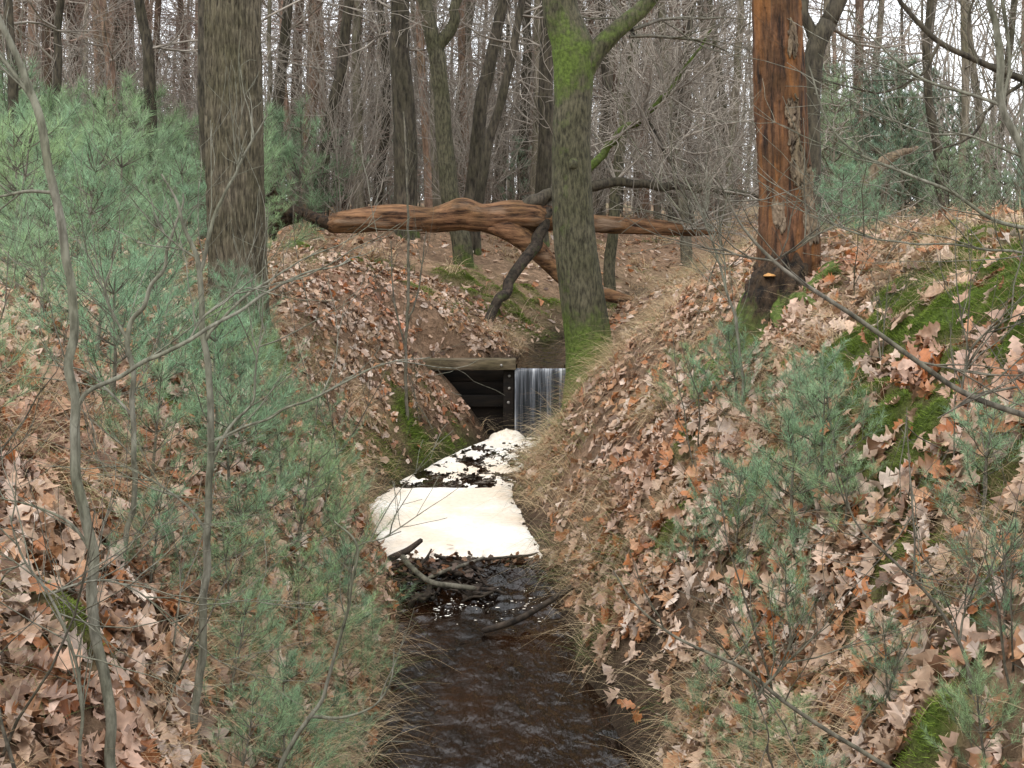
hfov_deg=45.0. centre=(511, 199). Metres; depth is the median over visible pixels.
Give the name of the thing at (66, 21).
bare tree
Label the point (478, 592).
branch dam
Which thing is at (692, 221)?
bare tree
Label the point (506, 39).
bare tree
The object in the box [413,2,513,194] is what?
bare tree
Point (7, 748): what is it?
bare shrub
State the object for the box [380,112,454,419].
sapling
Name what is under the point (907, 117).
pine tree
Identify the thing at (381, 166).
bare shrub
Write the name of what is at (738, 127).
bare shrub
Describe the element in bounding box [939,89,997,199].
pine tree
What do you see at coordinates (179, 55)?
bare tree
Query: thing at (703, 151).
bare shrub
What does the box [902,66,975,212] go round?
pine tree
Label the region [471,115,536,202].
bare shrub
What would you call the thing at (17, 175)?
young pine
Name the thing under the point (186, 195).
young pine
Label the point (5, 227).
young pine
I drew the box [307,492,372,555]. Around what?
young pine
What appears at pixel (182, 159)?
young pine
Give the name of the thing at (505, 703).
stream water
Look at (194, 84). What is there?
bare shrub
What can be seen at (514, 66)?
bare tree
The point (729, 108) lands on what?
tall pine
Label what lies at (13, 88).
bare tree
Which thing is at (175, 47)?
tall pine
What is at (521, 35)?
bare tree
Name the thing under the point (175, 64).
tall pine
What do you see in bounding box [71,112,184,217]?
bare shrub
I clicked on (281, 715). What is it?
young pine
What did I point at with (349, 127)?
bare shrub
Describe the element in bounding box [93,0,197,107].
tall pine
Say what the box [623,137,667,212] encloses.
bare shrub
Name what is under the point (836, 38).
bare tree
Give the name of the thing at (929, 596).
sapling
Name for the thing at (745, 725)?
young pine
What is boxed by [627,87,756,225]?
bare shrub
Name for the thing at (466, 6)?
bare tree
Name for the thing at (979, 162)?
pine tree
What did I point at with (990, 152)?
bare shrub
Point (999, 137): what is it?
bare shrub
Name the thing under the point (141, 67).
bare shrub
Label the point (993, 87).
bare tree
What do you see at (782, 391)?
young pine
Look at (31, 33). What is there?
tall pine
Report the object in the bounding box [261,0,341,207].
bare tree
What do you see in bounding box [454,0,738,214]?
bare tree
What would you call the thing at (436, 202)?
bare tree
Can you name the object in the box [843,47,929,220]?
pine tree
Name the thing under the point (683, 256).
bare tree
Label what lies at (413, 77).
bare shrub
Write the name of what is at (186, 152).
young pine
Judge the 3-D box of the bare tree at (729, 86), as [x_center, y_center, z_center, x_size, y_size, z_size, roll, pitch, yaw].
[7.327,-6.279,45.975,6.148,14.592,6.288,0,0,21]
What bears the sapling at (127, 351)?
on the ground at (434, 328)
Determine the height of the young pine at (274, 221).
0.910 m
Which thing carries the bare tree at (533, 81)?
on the ground at (434, 328)
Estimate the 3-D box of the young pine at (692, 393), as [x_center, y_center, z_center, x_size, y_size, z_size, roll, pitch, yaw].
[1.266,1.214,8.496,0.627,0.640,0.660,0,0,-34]
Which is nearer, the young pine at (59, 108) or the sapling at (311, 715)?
the sapling at (311, 715)
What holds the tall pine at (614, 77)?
on the ground at (434, 328)
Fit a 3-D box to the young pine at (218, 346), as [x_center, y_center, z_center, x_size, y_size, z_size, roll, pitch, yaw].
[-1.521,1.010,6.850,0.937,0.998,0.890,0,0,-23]
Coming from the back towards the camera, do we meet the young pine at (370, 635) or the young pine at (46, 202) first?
the young pine at (46, 202)
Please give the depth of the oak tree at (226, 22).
10.81 m
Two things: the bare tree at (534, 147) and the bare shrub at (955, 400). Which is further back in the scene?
the bare tree at (534, 147)
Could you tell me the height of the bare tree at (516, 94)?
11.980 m
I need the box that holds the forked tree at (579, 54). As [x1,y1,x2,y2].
[542,0,848,411]
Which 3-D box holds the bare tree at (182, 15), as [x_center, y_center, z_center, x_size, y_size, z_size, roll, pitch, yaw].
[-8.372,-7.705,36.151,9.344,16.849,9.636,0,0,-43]
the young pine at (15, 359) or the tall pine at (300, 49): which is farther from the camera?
the tall pine at (300, 49)
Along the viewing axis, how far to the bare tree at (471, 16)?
33.81 m
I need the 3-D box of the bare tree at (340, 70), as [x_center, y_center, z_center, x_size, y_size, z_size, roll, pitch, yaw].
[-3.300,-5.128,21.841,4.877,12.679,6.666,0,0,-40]
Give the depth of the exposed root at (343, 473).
9.86 m
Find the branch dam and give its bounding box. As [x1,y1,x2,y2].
[387,549,529,608]
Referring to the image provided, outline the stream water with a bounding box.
[375,337,640,767]
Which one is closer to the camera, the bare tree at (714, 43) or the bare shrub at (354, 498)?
the bare shrub at (354, 498)
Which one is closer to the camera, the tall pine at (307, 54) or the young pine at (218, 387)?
the young pine at (218, 387)
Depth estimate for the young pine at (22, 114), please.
13.09 m
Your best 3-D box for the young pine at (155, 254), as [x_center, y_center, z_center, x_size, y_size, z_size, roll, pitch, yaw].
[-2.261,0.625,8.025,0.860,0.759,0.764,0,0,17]
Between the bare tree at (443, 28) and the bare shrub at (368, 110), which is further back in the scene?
the bare tree at (443, 28)
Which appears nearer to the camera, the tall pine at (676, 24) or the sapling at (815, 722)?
the sapling at (815, 722)
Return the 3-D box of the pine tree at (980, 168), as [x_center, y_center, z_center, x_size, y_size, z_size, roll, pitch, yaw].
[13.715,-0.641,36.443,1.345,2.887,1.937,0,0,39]
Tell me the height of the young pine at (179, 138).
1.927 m
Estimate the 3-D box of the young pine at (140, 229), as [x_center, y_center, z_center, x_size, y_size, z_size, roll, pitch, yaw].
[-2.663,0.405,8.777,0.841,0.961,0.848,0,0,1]
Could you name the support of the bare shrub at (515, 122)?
on the ground at (434, 328)
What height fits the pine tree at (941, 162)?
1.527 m
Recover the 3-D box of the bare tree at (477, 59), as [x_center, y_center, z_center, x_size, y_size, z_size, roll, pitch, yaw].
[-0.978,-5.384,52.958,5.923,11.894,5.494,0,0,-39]
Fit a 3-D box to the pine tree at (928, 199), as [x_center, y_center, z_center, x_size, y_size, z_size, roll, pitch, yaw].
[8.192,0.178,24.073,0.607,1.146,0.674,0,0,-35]
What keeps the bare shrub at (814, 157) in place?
on the ground at (434, 328)
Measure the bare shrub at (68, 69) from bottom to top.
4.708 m
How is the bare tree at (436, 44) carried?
on the ground at (434, 328)
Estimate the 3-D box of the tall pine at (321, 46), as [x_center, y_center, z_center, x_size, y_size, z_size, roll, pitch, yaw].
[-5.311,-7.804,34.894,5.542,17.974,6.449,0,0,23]
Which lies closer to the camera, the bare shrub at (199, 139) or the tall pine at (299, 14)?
the bare shrub at (199, 139)
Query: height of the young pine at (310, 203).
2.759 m
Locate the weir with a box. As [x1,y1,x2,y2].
[421,358,515,433]
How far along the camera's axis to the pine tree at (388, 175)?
36.70 m
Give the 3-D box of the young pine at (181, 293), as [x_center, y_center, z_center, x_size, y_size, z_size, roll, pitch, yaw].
[-2.183,0.687,7.441,1.137,0.908,0.982,0,0,30]
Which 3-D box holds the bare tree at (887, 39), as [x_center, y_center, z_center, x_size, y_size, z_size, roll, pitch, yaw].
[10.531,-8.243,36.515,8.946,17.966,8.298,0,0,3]
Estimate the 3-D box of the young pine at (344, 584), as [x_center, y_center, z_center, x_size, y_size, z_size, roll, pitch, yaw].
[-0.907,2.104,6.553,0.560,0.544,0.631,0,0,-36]
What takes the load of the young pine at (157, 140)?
on the ground at (434, 328)
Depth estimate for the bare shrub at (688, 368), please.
7.68 m
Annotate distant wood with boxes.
[3,0,1022,207]
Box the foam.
[369,428,542,621]
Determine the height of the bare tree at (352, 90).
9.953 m
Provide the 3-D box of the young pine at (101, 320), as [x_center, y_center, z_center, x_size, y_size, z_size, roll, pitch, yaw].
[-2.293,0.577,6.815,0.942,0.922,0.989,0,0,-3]
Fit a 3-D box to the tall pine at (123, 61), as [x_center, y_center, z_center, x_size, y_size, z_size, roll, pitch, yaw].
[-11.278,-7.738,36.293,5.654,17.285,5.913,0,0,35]
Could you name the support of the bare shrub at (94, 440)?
on the ground at (434, 328)
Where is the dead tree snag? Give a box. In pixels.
[678,0,849,410]
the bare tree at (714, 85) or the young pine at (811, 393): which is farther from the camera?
the bare tree at (714, 85)
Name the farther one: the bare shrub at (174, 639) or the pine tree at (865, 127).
the pine tree at (865, 127)
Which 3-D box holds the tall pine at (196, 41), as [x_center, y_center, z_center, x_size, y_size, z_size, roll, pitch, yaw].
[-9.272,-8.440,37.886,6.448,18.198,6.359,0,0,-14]
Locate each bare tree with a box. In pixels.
[0,0,64,143]
[0,0,151,219]
[0,0,178,205]
[0,1,80,86]
[1,0,317,227]
[2,0,94,92]
[2,0,176,229]
[5,4,136,90]
[23,0,197,162]
[27,0,108,76]
[63,1,193,91]
[78,0,388,141]
[130,0,275,116]
[132,0,197,192]
[158,2,197,122]
[158,2,290,98]
[166,0,354,230]
[172,0,486,239]
[196,0,378,218]
[261,0,307,224]
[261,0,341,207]
[262,0,513,241]
[263,0,412,208]
[263,0,440,208]
[263,0,455,201]
[263,1,375,202]
[272,0,418,203]
[276,3,390,204]
[291,1,521,204]
[299,0,467,181]
[303,1,417,203]
[307,0,515,189]
[320,0,484,205]
[325,0,482,86]
[357,0,629,255]
[362,0,533,194]
[369,0,650,184]
[378,0,732,194]
[382,0,535,206]
[385,0,512,136]
[385,0,553,202]
[395,0,474,267]
[409,0,514,124]
[410,0,522,201]
[412,0,533,179]
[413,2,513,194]
[420,1,531,150]
[437,0,626,172]
[438,0,533,199]
[449,0,624,247]
[449,1,627,156]
[450,0,711,151]
[450,4,728,140]
[452,1,533,199]
[452,4,531,157]
[454,0,653,166]
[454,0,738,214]
[464,0,508,199]
[485,0,725,166]
[488,1,653,138]
[493,0,756,178]
[502,0,611,215]
[512,0,842,219]
[522,0,754,265]
[553,2,733,196]
[590,0,881,236]
[596,0,729,217]
[597,7,731,215]
[598,0,752,218]
[602,0,697,310]
[629,0,753,221]
[633,0,752,222]
[653,0,751,211]
[654,0,751,204]
[655,2,751,204]
[656,0,752,218]
[671,0,895,227]
[673,0,752,215]
[691,0,944,216]
[693,0,753,135]
[697,0,804,209]
[728,24,755,208]
[739,0,986,204]
[740,0,867,162]
[802,0,982,231]
[803,0,884,215]
[803,1,873,92]
[812,0,959,210]
[823,0,947,207]
[840,0,973,212]
[851,0,1005,153]
[852,0,1023,210]
[865,0,1020,209]
[867,0,1023,209]
[881,0,1023,204]
[911,0,1022,209]
[917,0,1022,188]
[954,1,1023,137]
[994,0,1021,145]
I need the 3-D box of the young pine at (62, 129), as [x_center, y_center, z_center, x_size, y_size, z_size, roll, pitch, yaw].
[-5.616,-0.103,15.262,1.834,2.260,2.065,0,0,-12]
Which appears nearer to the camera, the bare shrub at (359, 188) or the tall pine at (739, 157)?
the bare shrub at (359, 188)
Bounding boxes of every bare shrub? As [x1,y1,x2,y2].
[0,0,130,122]
[0,0,199,224]
[0,2,127,128]
[0,8,141,208]
[0,140,101,246]
[0,150,117,464]
[0,212,209,342]
[0,364,230,767]
[1,0,389,180]
[1,1,262,127]
[4,6,189,215]
[7,38,196,188]
[15,29,299,218]
[16,26,191,134]
[19,0,323,206]
[19,169,102,291]
[24,339,170,496]
[54,0,351,198]
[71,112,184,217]
[104,63,307,213]
[124,75,296,222]
[128,65,196,152]
[130,69,199,211]
[142,394,351,703]
[152,34,393,231]
[175,321,209,382]
[179,52,352,175]
[199,52,334,161]
[221,518,330,636]
[244,422,411,584]
[262,0,438,212]
[263,83,433,215]
[263,257,375,428]
[267,158,357,306]
[272,1,457,210]
[274,16,512,203]
[292,2,510,203]
[292,28,459,204]
[296,0,463,203]
[302,0,550,198]
[305,299,486,481]
[330,8,584,203]
[347,261,403,325]
[352,13,530,201]
[358,0,553,203]
[363,219,410,279]
[373,66,517,202]
[376,12,639,205]
[377,339,460,427]
[391,76,532,196]
[468,58,661,209]
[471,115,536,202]
[482,50,735,235]
[486,130,529,201]
[488,84,551,199]
[550,114,652,213]
[557,398,781,708]
[587,5,756,219]
[595,71,751,218]
[617,284,754,465]
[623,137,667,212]
[624,104,746,220]
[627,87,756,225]
[638,116,755,219]
[654,221,735,334]
[661,94,756,225]
[663,59,874,220]
[665,131,831,279]
[669,35,909,168]
[673,39,841,198]
[729,125,833,204]
[779,329,840,448]
[808,142,892,243]
[813,561,938,735]
[841,227,929,362]
[845,42,1023,210]
[853,103,1013,295]
[918,19,1023,199]
[919,483,1023,693]
[940,291,1017,464]
[969,106,1021,183]
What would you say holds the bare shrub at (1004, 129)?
on the ground at (434, 328)
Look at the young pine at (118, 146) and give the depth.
12.52 m
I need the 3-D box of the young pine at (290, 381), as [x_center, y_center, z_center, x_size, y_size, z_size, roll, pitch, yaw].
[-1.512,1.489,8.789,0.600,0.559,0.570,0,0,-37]
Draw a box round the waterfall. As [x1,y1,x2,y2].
[515,368,565,438]
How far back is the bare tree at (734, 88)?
29.92 m
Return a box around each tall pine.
[0,0,125,196]
[0,0,136,95]
[1,0,80,73]
[1,2,91,91]
[5,1,81,89]
[14,0,132,204]
[24,0,149,132]
[27,0,195,187]
[38,0,141,101]
[38,5,173,76]
[54,0,194,160]
[75,0,197,172]
[77,0,197,103]
[81,0,185,123]
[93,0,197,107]
[121,1,266,140]
[125,0,198,203]
[127,0,266,132]
[127,2,197,107]
[132,0,173,206]
[133,0,266,63]
[134,10,197,143]
[136,1,289,117]
[153,17,197,91]
[162,0,266,94]
[183,0,365,114]
[186,0,375,211]
[261,0,366,167]
[261,0,381,163]
[262,0,380,203]
[271,0,390,212]
[284,2,389,209]
[288,0,391,184]
[288,0,423,210]
[292,0,381,206]
[298,0,539,206]
[349,0,553,200]
[476,1,505,203]
[504,3,553,182]
[521,0,655,175]
[553,1,705,215]
[583,0,704,220]
[595,8,678,214]
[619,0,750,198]
[621,0,753,212]
[667,0,750,218]
[719,36,757,208]
[802,0,941,219]
[805,0,867,111]
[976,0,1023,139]
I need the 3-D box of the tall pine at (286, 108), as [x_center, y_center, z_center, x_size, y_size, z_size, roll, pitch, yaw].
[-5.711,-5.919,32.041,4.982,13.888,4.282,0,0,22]
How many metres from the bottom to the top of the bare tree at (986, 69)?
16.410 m
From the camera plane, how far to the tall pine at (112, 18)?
31.49 m
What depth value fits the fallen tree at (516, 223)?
16.84 m
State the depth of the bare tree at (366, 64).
38.81 m
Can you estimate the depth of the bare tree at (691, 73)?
40.88 m
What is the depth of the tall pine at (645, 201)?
31.56 m
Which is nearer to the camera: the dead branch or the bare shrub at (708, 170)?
the dead branch
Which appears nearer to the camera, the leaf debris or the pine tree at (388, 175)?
the leaf debris
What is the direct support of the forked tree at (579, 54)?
on the ground at (434, 328)
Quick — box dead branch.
[847,146,917,207]
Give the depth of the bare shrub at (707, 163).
33.84 m
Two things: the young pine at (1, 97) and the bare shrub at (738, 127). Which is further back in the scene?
the bare shrub at (738, 127)
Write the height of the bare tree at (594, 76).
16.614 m
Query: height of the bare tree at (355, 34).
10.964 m
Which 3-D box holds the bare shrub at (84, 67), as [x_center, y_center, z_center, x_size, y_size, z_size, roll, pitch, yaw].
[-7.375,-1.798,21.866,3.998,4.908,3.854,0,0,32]
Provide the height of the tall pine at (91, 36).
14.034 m
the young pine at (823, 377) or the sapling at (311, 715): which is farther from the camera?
the young pine at (823, 377)
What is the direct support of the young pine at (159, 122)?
on the ground at (434, 328)
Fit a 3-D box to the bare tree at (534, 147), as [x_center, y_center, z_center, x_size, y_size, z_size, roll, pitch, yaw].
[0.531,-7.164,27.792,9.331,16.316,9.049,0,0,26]
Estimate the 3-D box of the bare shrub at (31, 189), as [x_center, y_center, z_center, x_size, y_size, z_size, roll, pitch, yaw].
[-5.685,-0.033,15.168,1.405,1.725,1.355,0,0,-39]
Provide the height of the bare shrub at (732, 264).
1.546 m
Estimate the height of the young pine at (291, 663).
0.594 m
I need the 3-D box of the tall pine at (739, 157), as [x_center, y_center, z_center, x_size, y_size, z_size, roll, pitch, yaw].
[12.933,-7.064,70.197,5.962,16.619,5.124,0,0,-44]
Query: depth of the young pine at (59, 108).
16.07 m
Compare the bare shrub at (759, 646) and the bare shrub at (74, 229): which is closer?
the bare shrub at (759, 646)
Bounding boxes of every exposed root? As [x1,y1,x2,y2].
[298,394,333,448]
[323,422,374,508]
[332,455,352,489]
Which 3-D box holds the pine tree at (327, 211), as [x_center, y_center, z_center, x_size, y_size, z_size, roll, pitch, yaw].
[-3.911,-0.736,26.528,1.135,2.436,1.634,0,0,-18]
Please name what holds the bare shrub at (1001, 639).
on the ground at (434, 328)
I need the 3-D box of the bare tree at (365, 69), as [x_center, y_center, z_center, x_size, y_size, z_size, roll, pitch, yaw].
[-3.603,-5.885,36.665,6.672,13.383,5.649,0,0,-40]
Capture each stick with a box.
[387,538,422,561]
[400,555,476,590]
[413,556,484,583]
[447,552,537,560]
[481,584,573,632]
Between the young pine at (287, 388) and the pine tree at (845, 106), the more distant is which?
the pine tree at (845, 106)
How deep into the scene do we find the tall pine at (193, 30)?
34.79 m
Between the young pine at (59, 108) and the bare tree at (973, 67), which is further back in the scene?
the bare tree at (973, 67)
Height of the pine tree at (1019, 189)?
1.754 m
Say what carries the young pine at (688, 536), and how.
on the ground at (434, 328)
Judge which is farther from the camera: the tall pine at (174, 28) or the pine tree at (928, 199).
the tall pine at (174, 28)
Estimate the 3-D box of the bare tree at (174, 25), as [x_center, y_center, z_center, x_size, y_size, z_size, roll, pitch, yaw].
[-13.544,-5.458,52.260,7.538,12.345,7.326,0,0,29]
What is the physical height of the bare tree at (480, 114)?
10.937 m
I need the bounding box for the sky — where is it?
[3,0,1023,200]
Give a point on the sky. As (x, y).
(853, 1)
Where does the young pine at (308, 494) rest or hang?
on the ground at (434, 328)
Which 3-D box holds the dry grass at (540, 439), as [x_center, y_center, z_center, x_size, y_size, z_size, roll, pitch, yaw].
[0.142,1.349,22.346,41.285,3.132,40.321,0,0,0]
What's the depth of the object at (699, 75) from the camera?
37.66 m
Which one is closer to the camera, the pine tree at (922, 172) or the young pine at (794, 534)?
the young pine at (794, 534)
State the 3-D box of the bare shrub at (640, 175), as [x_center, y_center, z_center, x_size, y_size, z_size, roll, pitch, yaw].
[2.064,-1.238,26.803,5.472,4.059,3.064,0,0,2]
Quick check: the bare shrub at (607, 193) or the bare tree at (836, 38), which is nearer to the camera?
the bare shrub at (607, 193)
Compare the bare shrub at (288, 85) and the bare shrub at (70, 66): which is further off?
the bare shrub at (288, 85)
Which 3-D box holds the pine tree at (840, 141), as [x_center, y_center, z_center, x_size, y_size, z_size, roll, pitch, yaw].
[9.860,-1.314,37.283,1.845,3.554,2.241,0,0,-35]
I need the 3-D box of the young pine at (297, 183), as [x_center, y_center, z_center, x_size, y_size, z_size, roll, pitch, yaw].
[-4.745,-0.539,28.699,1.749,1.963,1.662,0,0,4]
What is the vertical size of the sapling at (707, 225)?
2.101 m
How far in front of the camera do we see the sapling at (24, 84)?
3.89 m
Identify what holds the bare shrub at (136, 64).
on the ground at (434, 328)
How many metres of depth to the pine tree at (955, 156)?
25.66 m
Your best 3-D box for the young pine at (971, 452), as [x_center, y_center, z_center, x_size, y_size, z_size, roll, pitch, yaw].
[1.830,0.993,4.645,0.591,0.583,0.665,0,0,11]
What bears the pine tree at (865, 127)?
on the ground at (434, 328)
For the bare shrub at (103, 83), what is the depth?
26.35 m
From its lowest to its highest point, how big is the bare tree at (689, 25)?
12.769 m
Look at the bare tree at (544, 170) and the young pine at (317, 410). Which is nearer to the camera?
the young pine at (317, 410)
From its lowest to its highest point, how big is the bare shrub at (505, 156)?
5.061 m
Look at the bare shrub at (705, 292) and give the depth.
9.54 m
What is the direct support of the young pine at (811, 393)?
on the ground at (434, 328)
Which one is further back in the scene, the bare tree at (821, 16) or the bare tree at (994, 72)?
the bare tree at (821, 16)
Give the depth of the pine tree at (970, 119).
34.74 m
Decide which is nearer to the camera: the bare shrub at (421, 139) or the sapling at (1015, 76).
the sapling at (1015, 76)
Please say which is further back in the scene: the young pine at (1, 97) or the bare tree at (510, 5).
the bare tree at (510, 5)
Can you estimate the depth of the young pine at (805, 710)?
4.70 m
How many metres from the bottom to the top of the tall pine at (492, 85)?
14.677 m
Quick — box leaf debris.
[383,544,539,584]
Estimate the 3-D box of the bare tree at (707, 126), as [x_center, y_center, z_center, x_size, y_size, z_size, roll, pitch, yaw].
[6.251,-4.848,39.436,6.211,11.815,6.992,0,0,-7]
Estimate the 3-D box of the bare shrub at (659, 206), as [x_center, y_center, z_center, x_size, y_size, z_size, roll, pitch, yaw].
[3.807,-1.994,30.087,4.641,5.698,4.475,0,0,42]
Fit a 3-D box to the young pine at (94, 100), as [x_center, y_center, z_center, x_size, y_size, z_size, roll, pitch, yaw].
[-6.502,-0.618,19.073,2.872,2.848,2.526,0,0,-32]
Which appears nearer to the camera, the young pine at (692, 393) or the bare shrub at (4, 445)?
the bare shrub at (4, 445)
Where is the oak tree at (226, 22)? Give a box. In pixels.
[204,0,292,374]
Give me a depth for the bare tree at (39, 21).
36.31 m
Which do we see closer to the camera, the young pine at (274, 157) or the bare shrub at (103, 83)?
the young pine at (274, 157)
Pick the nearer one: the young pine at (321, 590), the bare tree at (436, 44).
the young pine at (321, 590)
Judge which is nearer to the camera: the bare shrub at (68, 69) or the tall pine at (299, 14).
the bare shrub at (68, 69)
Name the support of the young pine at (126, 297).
on the ground at (434, 328)
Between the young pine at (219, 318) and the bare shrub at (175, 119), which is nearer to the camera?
the young pine at (219, 318)
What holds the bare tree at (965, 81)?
on the ground at (434, 328)
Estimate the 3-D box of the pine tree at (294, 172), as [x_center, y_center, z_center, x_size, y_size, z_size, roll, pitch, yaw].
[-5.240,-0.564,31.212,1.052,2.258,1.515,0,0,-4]
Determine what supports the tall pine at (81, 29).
on the ground at (434, 328)
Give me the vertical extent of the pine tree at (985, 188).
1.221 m
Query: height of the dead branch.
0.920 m
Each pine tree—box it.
[286,134,318,205]
[301,110,353,215]
[373,122,422,203]
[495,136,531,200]
[820,72,884,230]
[820,98,856,227]
[821,60,869,219]
[821,77,897,196]
[821,131,829,210]
[831,72,905,204]
[833,99,853,210]
[836,73,928,218]
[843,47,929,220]
[846,54,957,222]
[858,165,883,225]
[862,53,954,220]
[862,129,918,224]
[892,129,935,218]
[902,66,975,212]
[904,94,935,195]
[906,140,931,211]
[914,182,937,217]
[916,106,953,205]
[916,179,936,215]
[917,152,969,212]
[922,136,972,216]
[933,167,976,213]
[937,140,991,214]
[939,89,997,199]
[949,99,1015,210]
[963,121,1023,211]
[969,139,995,204]
[977,177,1004,211]
[984,169,1019,210]
[995,125,1023,210]
[999,161,1023,208]
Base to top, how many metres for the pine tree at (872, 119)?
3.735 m
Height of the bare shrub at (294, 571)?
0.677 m
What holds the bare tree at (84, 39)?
on the ground at (434, 328)
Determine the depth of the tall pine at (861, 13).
32.02 m
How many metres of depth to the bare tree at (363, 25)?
38.00 m
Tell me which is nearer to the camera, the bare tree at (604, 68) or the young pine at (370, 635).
the young pine at (370, 635)
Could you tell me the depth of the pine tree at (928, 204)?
25.48 m
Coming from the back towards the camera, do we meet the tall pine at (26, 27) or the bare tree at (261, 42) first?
the bare tree at (261, 42)
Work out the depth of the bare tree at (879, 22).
33.91 m
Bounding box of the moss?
[32,211,1023,767]
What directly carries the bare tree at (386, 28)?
on the ground at (434, 328)
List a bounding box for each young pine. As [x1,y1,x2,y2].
[0,51,151,222]
[0,82,67,229]
[0,92,103,230]
[0,92,162,277]
[0,96,143,257]
[0,102,132,260]
[0,103,99,222]
[0,105,101,267]
[0,171,118,291]
[0,200,97,290]
[0,215,150,322]
[0,224,187,365]
[0,245,212,417]
[0,299,56,408]
[1,73,129,219]
[3,80,132,228]
[13,124,174,282]
[19,87,80,220]
[21,71,179,219]
[21,100,187,264]
[29,93,177,231]
[34,242,242,373]
[62,68,199,227]
[81,193,207,307]
[93,338,231,493]
[100,482,226,591]
[101,120,199,237]
[103,121,199,227]
[108,238,229,338]
[117,176,207,272]
[118,104,199,223]
[126,97,199,171]
[126,110,199,225]
[130,140,206,242]
[150,297,306,449]
[162,511,299,643]
[164,87,330,244]
[169,580,348,714]
[177,138,298,222]
[177,294,280,402]
[178,363,341,523]
[185,471,312,589]
[187,275,283,381]
[189,337,292,449]
[193,101,336,220]
[193,257,286,341]
[198,665,348,767]
[214,306,310,386]
[216,633,352,759]
[231,683,357,767]
[232,359,328,456]
[243,537,398,665]
[246,410,346,502]
[249,432,401,570]
[265,91,374,228]
[265,194,312,258]
[266,373,324,428]
[281,145,341,198]
[291,689,379,767]
[293,377,367,455]
[294,540,388,637]
[303,433,377,516]
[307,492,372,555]
[313,683,391,761]
[316,620,402,716]
[321,534,420,616]
[342,601,398,671]
[645,335,738,414]
[647,505,721,569]
[660,647,736,739]
[680,451,777,563]
[685,316,784,416]
[698,686,795,767]
[715,395,878,561]
[720,345,845,437]
[720,528,832,670]
[745,370,891,504]
[746,683,827,767]
[762,434,900,537]
[777,735,853,767]
[786,337,876,448]
[813,158,898,232]
[821,161,887,232]
[844,606,925,717]
[910,513,1023,639]
[912,384,1023,525]
[917,642,1023,767]
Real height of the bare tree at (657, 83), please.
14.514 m
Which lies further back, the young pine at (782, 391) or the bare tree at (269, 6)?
the bare tree at (269, 6)
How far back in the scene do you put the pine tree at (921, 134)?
38.81 m
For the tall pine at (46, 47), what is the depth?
24.21 m
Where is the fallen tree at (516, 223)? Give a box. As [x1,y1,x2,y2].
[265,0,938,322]
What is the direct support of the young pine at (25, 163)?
on the ground at (434, 328)
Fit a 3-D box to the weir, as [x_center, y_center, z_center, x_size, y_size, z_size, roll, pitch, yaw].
[-0.230,2.402,14.242,1.860,1.195,0.716,0,0,0]
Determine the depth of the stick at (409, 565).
8.65 m
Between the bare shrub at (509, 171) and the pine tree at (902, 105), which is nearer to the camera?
the pine tree at (902, 105)
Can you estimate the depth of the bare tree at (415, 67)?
38.92 m
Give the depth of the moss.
6.47 m
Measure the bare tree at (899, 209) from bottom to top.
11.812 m
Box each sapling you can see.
[0,0,411,767]
[0,83,303,567]
[0,401,369,767]
[1,31,503,764]
[278,423,461,767]
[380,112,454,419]
[564,0,1023,157]
[581,11,1023,468]
[612,532,988,767]
[630,0,1023,288]
[645,88,763,413]
[774,407,1023,694]
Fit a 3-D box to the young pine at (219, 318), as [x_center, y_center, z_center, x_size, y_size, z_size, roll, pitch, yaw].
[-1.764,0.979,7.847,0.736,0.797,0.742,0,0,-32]
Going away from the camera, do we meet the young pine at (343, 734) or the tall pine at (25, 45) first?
the young pine at (343, 734)
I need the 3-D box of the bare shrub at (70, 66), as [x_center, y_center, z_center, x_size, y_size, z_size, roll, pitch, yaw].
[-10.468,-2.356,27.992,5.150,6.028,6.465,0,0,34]
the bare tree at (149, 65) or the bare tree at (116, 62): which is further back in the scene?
the bare tree at (116, 62)
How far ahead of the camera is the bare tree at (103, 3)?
23.93 m
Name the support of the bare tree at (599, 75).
on the ground at (434, 328)
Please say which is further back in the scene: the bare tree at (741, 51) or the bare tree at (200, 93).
the bare tree at (741, 51)
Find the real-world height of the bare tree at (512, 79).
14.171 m
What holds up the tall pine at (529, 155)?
on the ground at (434, 328)
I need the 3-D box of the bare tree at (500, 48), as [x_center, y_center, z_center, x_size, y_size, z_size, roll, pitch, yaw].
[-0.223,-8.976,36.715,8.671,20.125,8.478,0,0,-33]
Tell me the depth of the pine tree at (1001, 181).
19.45 m
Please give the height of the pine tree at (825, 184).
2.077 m
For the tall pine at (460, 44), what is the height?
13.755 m
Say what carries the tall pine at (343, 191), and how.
on the ground at (434, 328)
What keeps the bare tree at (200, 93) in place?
on the ground at (434, 328)
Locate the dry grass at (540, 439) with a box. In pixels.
[0,189,1023,767]
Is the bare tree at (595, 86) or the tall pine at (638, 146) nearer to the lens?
the bare tree at (595, 86)
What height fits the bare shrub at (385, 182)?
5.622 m
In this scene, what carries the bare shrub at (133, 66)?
on the ground at (434, 328)
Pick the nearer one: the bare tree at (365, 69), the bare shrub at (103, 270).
the bare shrub at (103, 270)
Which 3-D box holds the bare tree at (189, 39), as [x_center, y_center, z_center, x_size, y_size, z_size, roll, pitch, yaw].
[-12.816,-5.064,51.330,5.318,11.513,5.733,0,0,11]
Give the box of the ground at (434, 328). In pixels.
[0,200,1023,767]
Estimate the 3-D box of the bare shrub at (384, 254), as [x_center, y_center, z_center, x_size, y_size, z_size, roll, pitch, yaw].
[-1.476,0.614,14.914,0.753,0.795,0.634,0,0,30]
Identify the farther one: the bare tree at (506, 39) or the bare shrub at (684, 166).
the bare tree at (506, 39)
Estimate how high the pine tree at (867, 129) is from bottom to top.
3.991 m
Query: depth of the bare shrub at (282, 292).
12.54 m

